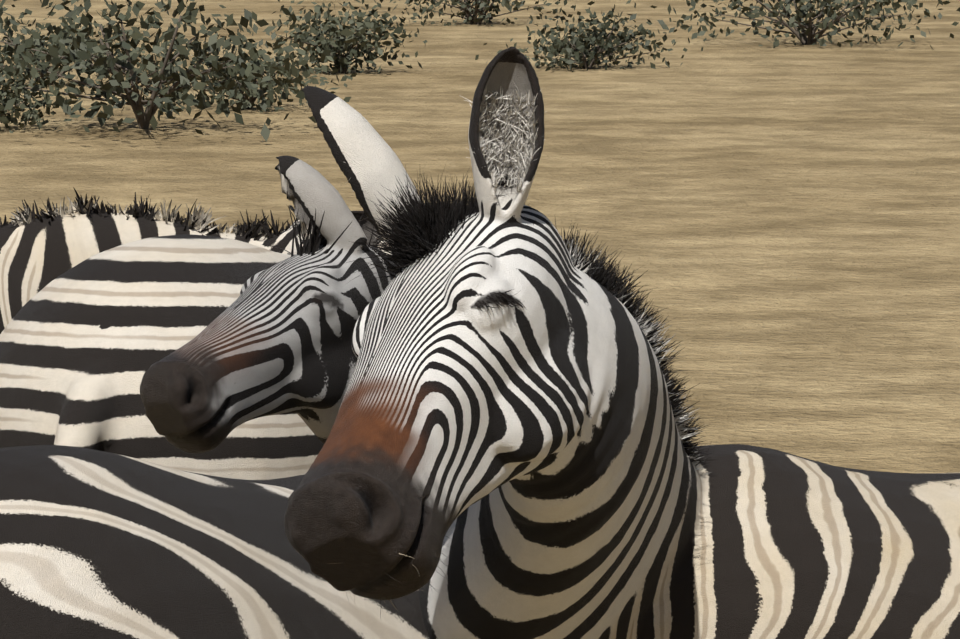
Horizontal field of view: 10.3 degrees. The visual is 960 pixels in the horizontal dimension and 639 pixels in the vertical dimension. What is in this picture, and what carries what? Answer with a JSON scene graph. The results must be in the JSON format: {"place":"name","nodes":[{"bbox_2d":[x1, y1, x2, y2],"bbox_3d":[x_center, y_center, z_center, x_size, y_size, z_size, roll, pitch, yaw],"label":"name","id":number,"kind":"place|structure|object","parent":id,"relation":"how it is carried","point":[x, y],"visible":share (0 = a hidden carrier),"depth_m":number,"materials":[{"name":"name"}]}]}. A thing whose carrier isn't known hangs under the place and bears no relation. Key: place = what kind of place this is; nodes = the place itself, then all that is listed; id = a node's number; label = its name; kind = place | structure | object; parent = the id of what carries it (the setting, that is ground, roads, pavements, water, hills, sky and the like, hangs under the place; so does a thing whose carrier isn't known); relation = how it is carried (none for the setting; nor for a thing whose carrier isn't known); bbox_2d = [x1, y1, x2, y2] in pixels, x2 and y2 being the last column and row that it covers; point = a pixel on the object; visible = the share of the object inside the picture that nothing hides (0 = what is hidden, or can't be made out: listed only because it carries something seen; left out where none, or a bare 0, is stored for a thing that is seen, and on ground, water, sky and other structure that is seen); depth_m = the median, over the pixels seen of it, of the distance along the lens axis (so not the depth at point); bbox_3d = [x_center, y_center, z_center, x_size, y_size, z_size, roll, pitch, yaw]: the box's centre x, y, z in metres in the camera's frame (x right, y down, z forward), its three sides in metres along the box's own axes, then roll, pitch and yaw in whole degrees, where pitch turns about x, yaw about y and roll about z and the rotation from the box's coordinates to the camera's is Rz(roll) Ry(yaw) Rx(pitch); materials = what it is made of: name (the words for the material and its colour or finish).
{"place":"outdoors","nodes":[
{"label":"outdoors","id":0,"kind":"place"},
{"bbox_2d":[0,0,959,472],"bbox_3d":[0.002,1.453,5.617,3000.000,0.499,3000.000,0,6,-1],"label":"ground","id":1,"kind":"structure","parent":0,"point":[780,222],"depth_m":28.68,"materials":[{"name":"sand"},{"name":"beige sand"}]},
{"bbox_2d":[0,48,76,132],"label":"bush","id":2,"kind":"object","parent":1,"relation":"on","point":[16,109],"visible":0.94,"depth_m":31.98,"materials":[{"name":"green plant"}]},
{"bbox_2d":[0,0,175,87],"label":"bush","id":3,"kind":"object","parent":1,"relation":"on","point":[64,66],"visible":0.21,"depth_m":36.77,"materials":[{"name":"green plant"}]},
{"bbox_2d":[0,164,317,333],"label":"zebra","id":4,"kind":"object","parent":1,"relation":"on","point":[40,251],"visible":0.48,"depth_m":9.53,"materials":[{"name":"fur"}]},
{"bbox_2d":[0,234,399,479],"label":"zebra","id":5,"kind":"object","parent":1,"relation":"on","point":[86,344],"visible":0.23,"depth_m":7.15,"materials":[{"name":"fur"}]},
{"bbox_2d":[0,0,402,141],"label":"bush","id":6,"kind":"object","parent":1,"relation":"on","point":[117,84],"visible":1,"depth_m":31.97,"materials":[{"name":"green plant"}]},
{"bbox_2d":[0,445,429,638],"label":"zebra","id":7,"kind":"object","parent":1,"relation":"on","point":[95,544],"visible":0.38,"depth_m":5.38,"materials":[{"name":"fur"}]},
{"bbox_2d":[86,29,356,114],"bbox_3d":[-1.648,-1.586,34.044,1.733,0.602,1.516,0,6,-1],"label":"bush","id":8,"kind":"object","parent":1,"relation":"on","point":[248,97],"visible":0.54,"depth_m":34.00,"materials":[{"name":"green plant"}]},
{"bbox_2d":[219,0,426,74],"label":"bush","id":9,"kind":"object","parent":1,"relation":"on","point":[335,43],"visible":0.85,"depth_m":38.24,"materials":[{"name":"green plant"}]},
{"bbox_2d":[342,0,594,27],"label":"bush","id":10,"kind":"object","parent":1,"relation":"on","point":[466,6],"visible":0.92,"depth_m":45.83,"materials":[{"name":"green plant"}]},
{"bbox_2d":[475,0,702,71],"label":"bush","id":11,"kind":"object","parent":1,"relation":"on","point":[580,51],"visible":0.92,"depth_m":38.86,"materials":[{"name":"green plant"}]},
{"bbox_2d":[284,47,959,638],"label":"zebra","id":12,"kind":"object","parent":1,"relation":"on","point":[510,449],"visible":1,"depth_m":5.43,"materials":[{"name":"fur"}]},
{"bbox_2d":[607,0,959,49],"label":"bush","id":13,"kind":"object","parent":1,"relation":"on","point":[802,13],"visible":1,"depth_m":42.39,"materials":[{"name":"green plant"}]}
]}

